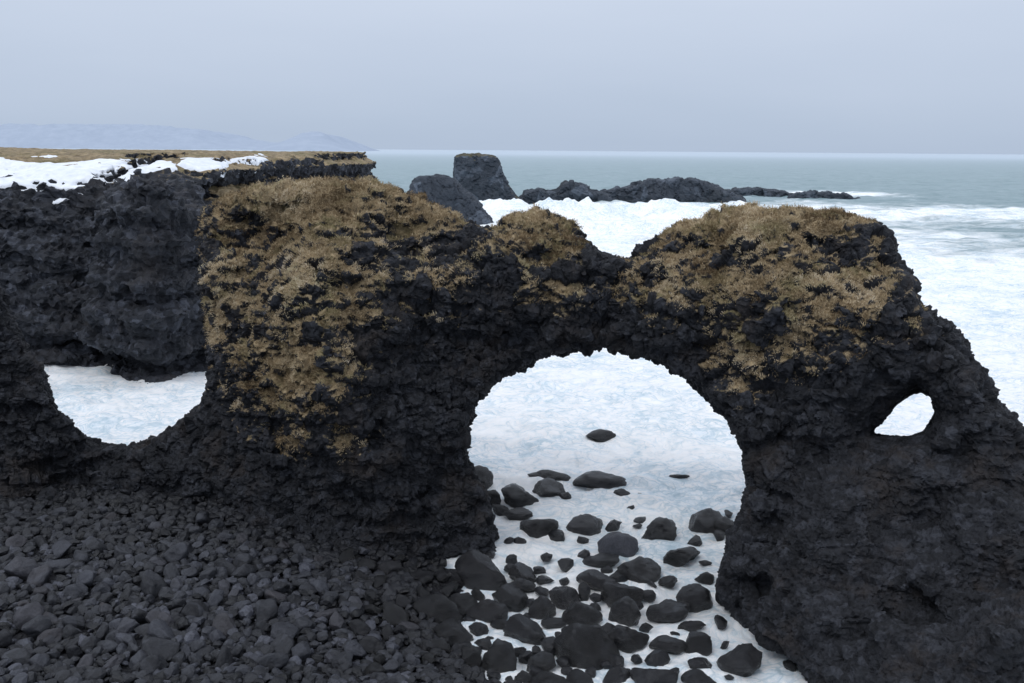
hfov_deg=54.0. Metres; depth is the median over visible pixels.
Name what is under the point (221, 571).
boulder
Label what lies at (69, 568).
boulder
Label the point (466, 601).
boulder
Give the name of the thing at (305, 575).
boulder
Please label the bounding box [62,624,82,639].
boulder
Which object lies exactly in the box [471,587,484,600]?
boulder
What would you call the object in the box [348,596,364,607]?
boulder
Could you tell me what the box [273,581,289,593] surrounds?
boulder
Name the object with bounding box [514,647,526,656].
boulder
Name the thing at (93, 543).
boulder
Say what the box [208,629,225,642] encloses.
boulder
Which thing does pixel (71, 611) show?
boulder
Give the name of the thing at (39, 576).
boulder
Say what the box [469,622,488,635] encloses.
boulder
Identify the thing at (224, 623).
boulder
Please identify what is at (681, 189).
skerry
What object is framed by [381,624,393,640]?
boulder
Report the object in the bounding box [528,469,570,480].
boulder
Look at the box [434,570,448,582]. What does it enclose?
boulder
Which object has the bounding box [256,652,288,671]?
boulder
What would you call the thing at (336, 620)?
boulder
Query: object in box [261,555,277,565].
boulder
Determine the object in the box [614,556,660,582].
boulder
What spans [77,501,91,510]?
boulder
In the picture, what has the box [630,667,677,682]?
boulder
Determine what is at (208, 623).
boulder
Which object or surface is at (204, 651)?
boulder
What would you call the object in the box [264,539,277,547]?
boulder
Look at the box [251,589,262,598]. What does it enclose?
boulder
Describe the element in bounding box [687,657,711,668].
boulder
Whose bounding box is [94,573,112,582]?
boulder
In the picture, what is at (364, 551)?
boulder
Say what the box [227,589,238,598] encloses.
boulder
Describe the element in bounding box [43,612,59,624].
boulder
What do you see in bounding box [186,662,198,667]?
boulder
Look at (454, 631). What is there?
boulder
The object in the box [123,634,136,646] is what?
boulder
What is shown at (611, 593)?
boulder
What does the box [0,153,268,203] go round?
snow
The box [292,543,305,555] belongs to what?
boulder
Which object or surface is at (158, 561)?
boulder
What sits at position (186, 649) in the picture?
boulder
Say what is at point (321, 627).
boulder
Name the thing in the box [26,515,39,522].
boulder
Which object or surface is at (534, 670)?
boulder
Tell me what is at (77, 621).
boulder
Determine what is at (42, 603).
boulder
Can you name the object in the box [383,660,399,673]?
boulder
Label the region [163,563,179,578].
boulder
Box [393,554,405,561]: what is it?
boulder
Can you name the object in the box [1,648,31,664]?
boulder
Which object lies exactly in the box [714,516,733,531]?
boulder
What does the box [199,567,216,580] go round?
boulder
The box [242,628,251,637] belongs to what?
boulder
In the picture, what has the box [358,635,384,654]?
boulder
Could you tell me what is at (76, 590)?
boulder
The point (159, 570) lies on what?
boulder
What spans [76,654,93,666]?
boulder
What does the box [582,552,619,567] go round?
boulder
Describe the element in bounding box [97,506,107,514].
boulder
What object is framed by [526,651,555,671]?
boulder
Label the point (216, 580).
boulder
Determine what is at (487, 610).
boulder
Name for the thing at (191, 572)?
boulder
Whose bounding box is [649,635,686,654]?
boulder
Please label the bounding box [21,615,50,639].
boulder
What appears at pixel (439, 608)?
boulder
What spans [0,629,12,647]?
boulder
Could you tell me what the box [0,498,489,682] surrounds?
beach
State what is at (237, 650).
boulder
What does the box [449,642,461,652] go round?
boulder
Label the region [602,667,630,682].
boulder
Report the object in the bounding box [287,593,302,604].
boulder
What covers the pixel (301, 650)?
boulder
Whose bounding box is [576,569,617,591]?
boulder
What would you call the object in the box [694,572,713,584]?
boulder
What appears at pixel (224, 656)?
boulder
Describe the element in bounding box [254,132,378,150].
mountains
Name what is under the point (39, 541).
boulder
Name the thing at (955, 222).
sea
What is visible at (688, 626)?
boulder
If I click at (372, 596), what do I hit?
boulder
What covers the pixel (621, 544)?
boulder
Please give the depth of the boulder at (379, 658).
30.65 m
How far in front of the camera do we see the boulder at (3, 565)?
35.46 m
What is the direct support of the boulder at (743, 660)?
on the beach
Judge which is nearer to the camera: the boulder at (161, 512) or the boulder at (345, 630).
the boulder at (345, 630)
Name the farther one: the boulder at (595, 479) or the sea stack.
the sea stack
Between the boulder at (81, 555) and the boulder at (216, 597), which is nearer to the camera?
the boulder at (216, 597)
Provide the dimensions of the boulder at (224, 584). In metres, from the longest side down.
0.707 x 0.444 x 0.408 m
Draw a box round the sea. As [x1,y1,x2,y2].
[41,148,1023,682]
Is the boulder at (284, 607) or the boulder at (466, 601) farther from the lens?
the boulder at (466, 601)
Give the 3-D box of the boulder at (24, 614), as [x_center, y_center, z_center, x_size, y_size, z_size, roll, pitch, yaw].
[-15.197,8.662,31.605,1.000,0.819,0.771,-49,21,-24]
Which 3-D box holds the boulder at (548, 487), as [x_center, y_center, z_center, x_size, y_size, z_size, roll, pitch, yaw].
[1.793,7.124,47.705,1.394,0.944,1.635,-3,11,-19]
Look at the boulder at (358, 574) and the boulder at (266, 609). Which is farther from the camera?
the boulder at (358, 574)
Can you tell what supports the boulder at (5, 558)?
on the beach
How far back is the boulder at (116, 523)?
39.77 m
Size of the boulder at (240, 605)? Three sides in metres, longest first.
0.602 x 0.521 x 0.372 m
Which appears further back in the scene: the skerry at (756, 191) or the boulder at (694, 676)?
the skerry at (756, 191)
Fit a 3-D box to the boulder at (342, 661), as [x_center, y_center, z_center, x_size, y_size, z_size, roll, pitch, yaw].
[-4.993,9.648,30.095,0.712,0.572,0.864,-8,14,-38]
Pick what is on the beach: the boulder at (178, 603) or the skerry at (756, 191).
the boulder at (178, 603)
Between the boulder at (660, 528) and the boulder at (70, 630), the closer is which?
the boulder at (70, 630)
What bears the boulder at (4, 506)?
on the beach
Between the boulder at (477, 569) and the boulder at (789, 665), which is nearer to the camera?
the boulder at (789, 665)
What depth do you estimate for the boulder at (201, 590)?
33.95 m
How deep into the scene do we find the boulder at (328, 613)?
32.86 m
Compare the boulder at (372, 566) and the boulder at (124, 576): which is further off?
the boulder at (372, 566)
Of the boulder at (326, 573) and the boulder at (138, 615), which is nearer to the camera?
the boulder at (138, 615)
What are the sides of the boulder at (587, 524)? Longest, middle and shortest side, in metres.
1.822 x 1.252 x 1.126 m
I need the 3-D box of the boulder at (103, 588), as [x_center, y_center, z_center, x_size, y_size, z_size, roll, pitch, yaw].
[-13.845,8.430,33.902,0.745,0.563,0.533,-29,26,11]
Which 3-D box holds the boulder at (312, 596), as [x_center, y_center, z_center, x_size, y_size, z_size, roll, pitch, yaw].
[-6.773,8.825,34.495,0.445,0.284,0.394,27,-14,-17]
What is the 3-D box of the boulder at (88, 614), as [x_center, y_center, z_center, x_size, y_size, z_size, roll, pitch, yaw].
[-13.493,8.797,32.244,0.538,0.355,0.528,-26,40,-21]
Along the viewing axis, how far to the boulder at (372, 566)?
37.32 m
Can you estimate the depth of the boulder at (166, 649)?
29.73 m
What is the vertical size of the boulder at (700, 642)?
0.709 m
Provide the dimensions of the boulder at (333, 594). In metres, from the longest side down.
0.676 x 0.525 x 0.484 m
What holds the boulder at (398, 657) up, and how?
on the beach
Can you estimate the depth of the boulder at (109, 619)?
31.77 m
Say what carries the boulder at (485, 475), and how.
in the sea
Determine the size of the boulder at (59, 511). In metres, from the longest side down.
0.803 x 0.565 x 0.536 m
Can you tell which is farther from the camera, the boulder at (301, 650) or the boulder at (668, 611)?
the boulder at (668, 611)
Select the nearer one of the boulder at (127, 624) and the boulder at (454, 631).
the boulder at (127, 624)
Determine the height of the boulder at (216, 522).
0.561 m
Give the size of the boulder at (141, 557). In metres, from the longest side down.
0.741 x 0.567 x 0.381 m
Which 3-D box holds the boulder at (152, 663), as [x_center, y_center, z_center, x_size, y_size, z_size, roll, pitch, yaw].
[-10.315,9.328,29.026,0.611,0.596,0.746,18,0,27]
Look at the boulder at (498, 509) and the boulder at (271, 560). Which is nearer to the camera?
the boulder at (271, 560)
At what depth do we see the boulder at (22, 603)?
32.48 m
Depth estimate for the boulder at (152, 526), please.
40.00 m
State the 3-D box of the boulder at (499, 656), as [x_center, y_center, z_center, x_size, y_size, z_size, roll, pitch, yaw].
[-0.559,10.130,31.813,1.372,1.276,1.496,-1,20,-10]
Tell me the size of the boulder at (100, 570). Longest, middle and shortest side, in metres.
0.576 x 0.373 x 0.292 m
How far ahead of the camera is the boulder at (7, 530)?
38.56 m
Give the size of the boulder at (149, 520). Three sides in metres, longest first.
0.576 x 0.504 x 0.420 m
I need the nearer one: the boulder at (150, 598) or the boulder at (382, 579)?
the boulder at (150, 598)
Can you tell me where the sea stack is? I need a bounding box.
[453,153,519,200]
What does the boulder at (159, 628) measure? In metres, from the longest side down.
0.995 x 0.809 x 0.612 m
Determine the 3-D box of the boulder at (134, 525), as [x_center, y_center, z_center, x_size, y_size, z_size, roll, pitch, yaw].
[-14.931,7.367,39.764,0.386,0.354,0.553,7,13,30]
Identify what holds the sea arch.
on the beach
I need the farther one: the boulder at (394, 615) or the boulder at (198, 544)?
the boulder at (198, 544)
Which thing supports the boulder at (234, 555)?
on the beach
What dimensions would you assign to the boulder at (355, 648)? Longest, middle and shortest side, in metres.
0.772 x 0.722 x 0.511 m
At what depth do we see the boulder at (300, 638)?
31.27 m
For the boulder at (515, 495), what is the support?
on the beach
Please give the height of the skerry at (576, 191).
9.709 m
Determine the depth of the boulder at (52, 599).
32.97 m
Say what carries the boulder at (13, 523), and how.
on the beach
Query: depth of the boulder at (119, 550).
37.03 m
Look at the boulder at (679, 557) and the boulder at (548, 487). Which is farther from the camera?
the boulder at (548, 487)
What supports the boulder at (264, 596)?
on the beach
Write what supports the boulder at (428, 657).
on the beach
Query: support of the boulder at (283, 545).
on the beach
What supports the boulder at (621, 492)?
in the sea
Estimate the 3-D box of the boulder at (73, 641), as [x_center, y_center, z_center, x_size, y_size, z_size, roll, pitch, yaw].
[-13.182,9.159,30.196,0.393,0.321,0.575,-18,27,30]
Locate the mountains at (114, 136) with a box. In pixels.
[0,123,275,149]
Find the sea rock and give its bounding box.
[409,174,493,224]
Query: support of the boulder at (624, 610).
on the beach
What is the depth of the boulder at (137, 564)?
35.86 m
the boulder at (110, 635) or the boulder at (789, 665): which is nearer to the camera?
the boulder at (110, 635)
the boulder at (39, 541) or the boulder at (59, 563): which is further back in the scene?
the boulder at (39, 541)
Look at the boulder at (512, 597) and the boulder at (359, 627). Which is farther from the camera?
the boulder at (512, 597)
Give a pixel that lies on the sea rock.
(453, 193)
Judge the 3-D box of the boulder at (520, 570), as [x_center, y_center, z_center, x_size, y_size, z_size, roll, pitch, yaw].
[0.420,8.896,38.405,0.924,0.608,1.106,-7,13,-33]
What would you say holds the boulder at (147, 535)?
on the beach
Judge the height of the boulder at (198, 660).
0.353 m
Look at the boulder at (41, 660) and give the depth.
28.93 m
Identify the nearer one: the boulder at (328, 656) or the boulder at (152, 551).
the boulder at (328, 656)
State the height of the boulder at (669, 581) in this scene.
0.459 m
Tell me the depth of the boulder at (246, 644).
30.53 m
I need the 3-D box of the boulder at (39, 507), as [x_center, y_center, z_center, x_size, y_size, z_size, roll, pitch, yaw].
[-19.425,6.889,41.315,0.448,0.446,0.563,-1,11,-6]
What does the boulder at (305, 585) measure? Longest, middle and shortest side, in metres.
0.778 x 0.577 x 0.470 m
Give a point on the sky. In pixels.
(778, 76)
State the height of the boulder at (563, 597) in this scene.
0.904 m
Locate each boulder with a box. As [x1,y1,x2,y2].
[0,504,8,508]
[0,530,7,536]
[0,553,14,563]
[0,559,11,568]
[0,610,13,619]
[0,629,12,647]
[0,648,6,660]
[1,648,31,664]
[2,526,11,534]
[4,556,38,580]
[5,534,26,547]
[8,519,18,527]
[12,602,43,628]
[14,551,25,556]
[17,599,28,606]
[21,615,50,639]
[23,542,35,546]
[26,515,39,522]
[27,564,51,586]
[27,648,34,656]
[27,664,42,673]
[29,653,50,668]
[32,600,48,605]
[33,503,45,510]
[33,535,47,548]
[33,586,49,595]
[36,628,62,646]
[37,515,48,522]
[40,558,72,572]
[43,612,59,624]
[46,590,61,606]
[47,650,59,658]
[51,507,67,514]
[52,540,71,557]
[61,615,84,629]
[62,583,87,600]
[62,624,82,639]
[63,564,75,574]
[65,637,79,653]
[66,606,77,615]
[67,644,82,658]
[73,550,89,563]
[76,570,93,586]
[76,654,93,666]
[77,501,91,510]
[80,635,100,652]
[81,548,92,553]
[84,608,100,622]
[85,537,105,552]
[90,583,110,595]
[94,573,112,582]
[95,625,108,639]
[96,640,117,651]
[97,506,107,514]
[97,568,104,575]
[97,592,112,604]
[99,604,112,618]
[102,654,122,668]
[104,512,117,519]
[104,616,113,625]
[105,630,119,641]
[110,564,123,575]
[112,520,121,526]
[114,545,132,557]
[117,571,132,582]
[117,617,139,632]
[121,517,134,524]
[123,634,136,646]
[127,523,140,530]
[127,642,140,655]
[128,595,141,603]
[128,649,146,668]
[131,608,146,623]
[133,561,143,568]
[134,553,151,561]
[135,542,144,548]
[140,570,167,597]
[140,654,167,671]
[141,547,151,554]
[142,515,156,525]
[142,532,151,538]
[142,637,179,661]
[144,594,154,604]
[145,611,174,625]
[147,548,157,555]
[147,619,174,639]
[148,522,161,530]
[148,556,166,566]
[154,566,163,576]
[158,508,165,515]
[161,544,168,551]
[163,542,188,562]
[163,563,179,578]
[170,577,183,589]
[170,607,182,613]
[171,598,186,609]
[171,651,185,662]
[181,566,197,577]
[181,600,208,616]
[181,644,190,659]
[185,523,194,530]
[185,542,193,553]
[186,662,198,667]
[188,639,205,652]
[189,526,204,534]
[191,655,204,666]
[192,541,203,547]
[192,587,210,597]
[195,510,211,524]
[196,534,207,545]
[196,646,212,657]
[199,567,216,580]
[200,620,212,634]
[208,518,223,527]
[208,589,223,607]
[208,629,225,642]
[211,577,225,584]
[212,612,236,638]
[214,567,227,578]
[214,646,232,668]
[216,532,233,541]
[216,558,236,576]
[218,579,229,597]
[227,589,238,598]
[230,550,248,558]
[231,564,255,577]
[231,644,242,657]
[232,553,252,567]
[233,600,250,610]
[235,532,247,542]
[241,641,253,651]
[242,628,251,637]
[244,587,252,594]
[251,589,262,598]
[254,621,269,631]
[255,599,277,621]
[256,571,272,579]
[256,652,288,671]
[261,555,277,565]
[263,588,269,598]
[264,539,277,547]
[265,590,286,605]
[270,622,298,638]
[270,633,293,653]
[271,548,283,555]
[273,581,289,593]
[277,540,289,549]
[278,601,290,613]
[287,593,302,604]
[290,554,302,565]
[291,641,310,662]
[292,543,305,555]
[294,617,315,630]
[296,635,309,645]
[297,571,311,578]
[299,581,314,590]
[310,579,329,596]
[310,594,320,598]
[313,608,337,619]
[314,569,330,580]
[314,623,326,633]
[316,631,328,642]
[321,591,338,600]
[324,652,335,663]
[329,610,346,629]
[330,651,352,671]
[334,628,350,634]
[338,547,354,563]
[338,591,350,604]
[344,639,366,659]
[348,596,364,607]
[348,619,370,636]
[349,590,358,596]
[352,570,366,579]
[355,557,377,571]
[358,546,369,554]
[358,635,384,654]
[364,604,381,615]
[364,662,384,675]
[365,589,380,603]
[373,580,382,589]
[373,653,384,664]
[374,575,386,583]
[377,560,402,574]
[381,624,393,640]
[382,602,408,627]
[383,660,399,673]
[391,651,403,664]
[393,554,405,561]
[395,595,411,608]
[397,667,409,672]
[398,621,419,630]
[409,569,433,583]
[409,614,420,623]
[412,593,462,623]
[418,576,428,585]
[420,639,436,651]
[421,652,434,662]
[430,639,450,653]
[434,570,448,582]
[434,619,473,644]
[438,581,458,596]
[448,592,477,609]
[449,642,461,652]
[455,550,506,590]
[458,609,467,617]
[461,644,481,666]
[466,599,508,622]
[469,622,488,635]
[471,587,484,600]
[474,465,493,488]
[480,638,516,672]
[488,490,500,505]
[490,618,506,629]
[492,504,508,515]
[492,583,527,611]
[501,483,538,507]
[501,507,532,520]
[503,613,545,644]
[508,562,536,581]
[510,578,535,592]
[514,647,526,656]
[514,670,532,682]
[520,519,558,537]
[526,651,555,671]
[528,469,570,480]
[528,595,555,619]
[529,665,542,677]
[531,671,570,682]
[532,477,565,496]
[548,586,580,609]
[554,623,619,670]
[561,602,602,624]
[566,514,602,535]
[566,668,593,682]
[572,471,626,488]
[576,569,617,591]
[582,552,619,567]
[586,429,615,441]
[597,531,638,557]
[601,581,643,606]
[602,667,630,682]
[608,596,640,626]
[608,624,649,652]
[613,488,629,495]
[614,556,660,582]
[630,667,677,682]
[641,517,676,540]
[646,599,687,622]
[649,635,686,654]
[658,575,677,587]
[663,546,699,566]
[669,474,689,478]
[676,583,712,612]
[677,621,705,631]
[681,669,716,682]
[685,630,711,655]
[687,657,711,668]
[688,508,722,533]
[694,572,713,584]
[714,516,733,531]
[716,643,762,676]
[783,659,796,671]
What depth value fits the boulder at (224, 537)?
38.88 m
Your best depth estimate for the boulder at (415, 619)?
33.69 m
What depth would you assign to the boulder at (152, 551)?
37.02 m
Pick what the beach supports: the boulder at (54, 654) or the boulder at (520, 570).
the boulder at (54, 654)
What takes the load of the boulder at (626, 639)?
on the beach
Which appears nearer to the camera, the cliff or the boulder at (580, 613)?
the boulder at (580, 613)
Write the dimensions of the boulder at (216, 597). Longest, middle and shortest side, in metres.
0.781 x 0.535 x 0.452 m
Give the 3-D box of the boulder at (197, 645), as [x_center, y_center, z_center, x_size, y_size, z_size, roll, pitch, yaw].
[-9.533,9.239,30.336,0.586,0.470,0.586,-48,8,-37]
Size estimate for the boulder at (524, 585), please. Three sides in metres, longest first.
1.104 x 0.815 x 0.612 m
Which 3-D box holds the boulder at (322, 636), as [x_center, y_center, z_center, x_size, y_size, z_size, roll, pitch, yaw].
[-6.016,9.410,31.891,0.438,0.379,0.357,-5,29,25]
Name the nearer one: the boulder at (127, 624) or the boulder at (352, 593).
the boulder at (127, 624)
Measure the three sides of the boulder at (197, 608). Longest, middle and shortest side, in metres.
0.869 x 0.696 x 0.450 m
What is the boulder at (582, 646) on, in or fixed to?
on the beach
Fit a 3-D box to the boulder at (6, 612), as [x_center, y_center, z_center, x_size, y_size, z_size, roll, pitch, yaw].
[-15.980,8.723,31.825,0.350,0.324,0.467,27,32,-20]
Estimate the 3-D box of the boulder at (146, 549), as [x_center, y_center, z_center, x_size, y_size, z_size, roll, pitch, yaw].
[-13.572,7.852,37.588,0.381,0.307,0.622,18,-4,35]
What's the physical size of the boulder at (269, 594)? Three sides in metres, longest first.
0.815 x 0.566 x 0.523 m
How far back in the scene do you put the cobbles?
34.18 m
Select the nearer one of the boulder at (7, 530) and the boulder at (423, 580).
the boulder at (423, 580)
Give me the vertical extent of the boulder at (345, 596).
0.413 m
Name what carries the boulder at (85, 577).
on the beach
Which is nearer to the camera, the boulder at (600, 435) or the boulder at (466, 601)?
the boulder at (466, 601)
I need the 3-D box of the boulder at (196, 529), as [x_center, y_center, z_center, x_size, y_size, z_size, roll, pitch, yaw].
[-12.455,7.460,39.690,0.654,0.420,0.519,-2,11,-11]
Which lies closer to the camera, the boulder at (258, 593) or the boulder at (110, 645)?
the boulder at (110, 645)
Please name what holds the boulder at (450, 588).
on the beach
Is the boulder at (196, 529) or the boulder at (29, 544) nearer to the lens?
the boulder at (29, 544)
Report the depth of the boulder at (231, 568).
35.94 m
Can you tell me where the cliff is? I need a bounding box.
[0,147,378,383]
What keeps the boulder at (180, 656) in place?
on the beach
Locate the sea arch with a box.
[0,175,1023,682]
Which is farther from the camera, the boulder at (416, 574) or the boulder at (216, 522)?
the boulder at (216, 522)
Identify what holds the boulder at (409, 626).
on the beach
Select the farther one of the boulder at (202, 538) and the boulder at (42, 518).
the boulder at (42, 518)
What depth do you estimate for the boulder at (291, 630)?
31.17 m
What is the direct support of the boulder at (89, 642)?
on the beach
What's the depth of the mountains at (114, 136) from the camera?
9121.05 m
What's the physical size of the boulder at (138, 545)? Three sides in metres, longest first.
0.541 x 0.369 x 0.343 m
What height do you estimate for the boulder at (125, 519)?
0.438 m
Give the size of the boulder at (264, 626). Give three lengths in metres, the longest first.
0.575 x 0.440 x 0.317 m
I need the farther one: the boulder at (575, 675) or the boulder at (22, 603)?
the boulder at (22, 603)
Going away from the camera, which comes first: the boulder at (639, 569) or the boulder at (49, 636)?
the boulder at (49, 636)
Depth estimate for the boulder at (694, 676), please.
30.53 m
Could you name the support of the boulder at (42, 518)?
on the beach
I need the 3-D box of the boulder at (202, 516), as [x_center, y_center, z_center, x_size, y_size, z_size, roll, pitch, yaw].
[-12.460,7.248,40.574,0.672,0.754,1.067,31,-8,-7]
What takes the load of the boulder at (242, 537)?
on the beach
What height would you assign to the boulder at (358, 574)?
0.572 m
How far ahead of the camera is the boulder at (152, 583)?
33.82 m
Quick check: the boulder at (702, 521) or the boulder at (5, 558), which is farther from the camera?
the boulder at (702, 521)
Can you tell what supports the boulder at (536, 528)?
on the cobbles
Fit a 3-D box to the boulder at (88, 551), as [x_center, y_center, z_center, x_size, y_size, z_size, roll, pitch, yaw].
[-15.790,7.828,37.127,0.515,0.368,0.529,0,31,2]
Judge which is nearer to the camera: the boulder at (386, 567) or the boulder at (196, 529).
the boulder at (386, 567)
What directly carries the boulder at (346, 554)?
on the beach
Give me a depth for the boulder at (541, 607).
35.23 m
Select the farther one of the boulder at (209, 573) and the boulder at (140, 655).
the boulder at (209, 573)
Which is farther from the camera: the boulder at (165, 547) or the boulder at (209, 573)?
the boulder at (165, 547)
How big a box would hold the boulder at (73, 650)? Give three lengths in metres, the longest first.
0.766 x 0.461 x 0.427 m
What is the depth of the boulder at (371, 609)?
33.92 m
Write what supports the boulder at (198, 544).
on the beach
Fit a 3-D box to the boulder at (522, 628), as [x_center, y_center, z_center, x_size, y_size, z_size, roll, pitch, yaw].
[0.508,9.776,33.718,1.513,0.954,1.264,11,15,43]
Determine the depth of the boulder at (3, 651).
29.63 m
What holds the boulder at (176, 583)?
on the beach
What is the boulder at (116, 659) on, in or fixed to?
on the beach
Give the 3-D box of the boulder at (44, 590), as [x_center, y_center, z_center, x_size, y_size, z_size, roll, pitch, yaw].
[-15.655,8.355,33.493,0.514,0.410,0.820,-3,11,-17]
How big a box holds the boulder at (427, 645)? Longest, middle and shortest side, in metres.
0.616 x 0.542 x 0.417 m
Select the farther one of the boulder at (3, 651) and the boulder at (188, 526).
the boulder at (188, 526)
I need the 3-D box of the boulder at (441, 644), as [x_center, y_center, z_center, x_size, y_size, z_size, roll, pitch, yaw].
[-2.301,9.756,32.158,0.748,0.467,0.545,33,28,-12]
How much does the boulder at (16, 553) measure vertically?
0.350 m
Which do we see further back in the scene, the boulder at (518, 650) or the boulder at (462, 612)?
the boulder at (462, 612)
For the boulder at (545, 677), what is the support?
on the beach
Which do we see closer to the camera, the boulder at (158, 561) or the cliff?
the boulder at (158, 561)
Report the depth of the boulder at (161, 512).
41.32 m
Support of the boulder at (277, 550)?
on the beach
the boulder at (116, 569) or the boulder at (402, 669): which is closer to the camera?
the boulder at (402, 669)
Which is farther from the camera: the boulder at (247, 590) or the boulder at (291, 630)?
the boulder at (247, 590)
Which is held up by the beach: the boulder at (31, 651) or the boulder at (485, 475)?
the boulder at (31, 651)
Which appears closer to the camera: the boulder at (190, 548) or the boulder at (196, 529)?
the boulder at (190, 548)
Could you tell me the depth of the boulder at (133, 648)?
29.78 m
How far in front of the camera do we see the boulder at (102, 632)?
30.70 m
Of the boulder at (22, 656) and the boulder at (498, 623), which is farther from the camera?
the boulder at (498, 623)
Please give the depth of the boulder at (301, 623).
32.19 m
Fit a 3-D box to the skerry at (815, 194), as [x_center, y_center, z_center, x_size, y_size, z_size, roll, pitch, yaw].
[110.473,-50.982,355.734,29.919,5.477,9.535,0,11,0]
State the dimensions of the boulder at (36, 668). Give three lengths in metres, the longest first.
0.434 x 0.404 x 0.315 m
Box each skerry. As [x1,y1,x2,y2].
[519,180,612,203]
[600,176,746,202]
[729,187,790,196]
[787,190,859,198]
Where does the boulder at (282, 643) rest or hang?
on the beach
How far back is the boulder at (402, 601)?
34.92 m
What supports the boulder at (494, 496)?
on the beach
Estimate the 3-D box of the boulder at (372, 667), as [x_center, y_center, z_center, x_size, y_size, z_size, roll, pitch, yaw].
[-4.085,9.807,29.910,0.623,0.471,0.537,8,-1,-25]
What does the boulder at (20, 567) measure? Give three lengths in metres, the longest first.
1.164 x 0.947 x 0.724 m
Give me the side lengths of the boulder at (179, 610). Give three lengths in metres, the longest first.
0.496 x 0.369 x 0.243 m
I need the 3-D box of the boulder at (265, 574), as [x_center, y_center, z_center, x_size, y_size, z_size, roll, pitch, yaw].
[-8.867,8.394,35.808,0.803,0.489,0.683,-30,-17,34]
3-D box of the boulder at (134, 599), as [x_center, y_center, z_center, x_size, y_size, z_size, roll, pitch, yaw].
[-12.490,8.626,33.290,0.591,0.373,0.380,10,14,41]
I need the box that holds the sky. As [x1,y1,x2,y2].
[0,0,1023,153]
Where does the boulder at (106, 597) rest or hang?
on the beach
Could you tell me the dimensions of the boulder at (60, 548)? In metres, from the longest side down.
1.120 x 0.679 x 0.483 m
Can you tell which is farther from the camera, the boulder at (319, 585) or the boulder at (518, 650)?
the boulder at (319, 585)
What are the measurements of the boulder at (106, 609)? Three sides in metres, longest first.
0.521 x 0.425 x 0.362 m
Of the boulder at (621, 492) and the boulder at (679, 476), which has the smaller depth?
the boulder at (621, 492)
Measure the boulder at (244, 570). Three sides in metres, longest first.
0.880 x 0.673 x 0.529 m
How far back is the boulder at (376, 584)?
35.82 m
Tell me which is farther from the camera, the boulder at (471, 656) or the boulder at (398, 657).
the boulder at (471, 656)
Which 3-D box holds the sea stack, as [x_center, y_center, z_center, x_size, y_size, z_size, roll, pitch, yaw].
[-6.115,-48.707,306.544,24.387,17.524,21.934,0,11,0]
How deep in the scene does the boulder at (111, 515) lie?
40.45 m
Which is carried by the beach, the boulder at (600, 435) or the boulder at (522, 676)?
the boulder at (522, 676)
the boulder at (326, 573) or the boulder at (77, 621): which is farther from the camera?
the boulder at (326, 573)
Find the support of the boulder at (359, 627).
on the beach
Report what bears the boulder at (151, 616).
on the beach
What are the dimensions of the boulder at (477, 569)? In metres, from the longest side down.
2.092 x 1.954 x 1.363 m
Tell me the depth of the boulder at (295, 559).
37.28 m
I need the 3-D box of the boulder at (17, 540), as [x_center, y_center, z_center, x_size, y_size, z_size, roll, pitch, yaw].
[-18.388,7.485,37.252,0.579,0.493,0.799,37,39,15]
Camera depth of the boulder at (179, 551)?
36.35 m
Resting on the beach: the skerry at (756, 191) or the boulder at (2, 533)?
the boulder at (2, 533)
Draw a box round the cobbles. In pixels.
[0,482,733,682]
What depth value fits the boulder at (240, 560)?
36.58 m
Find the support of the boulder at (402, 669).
on the beach
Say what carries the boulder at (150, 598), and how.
on the beach
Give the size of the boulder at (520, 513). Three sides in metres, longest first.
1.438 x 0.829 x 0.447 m
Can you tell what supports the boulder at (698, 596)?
on the beach

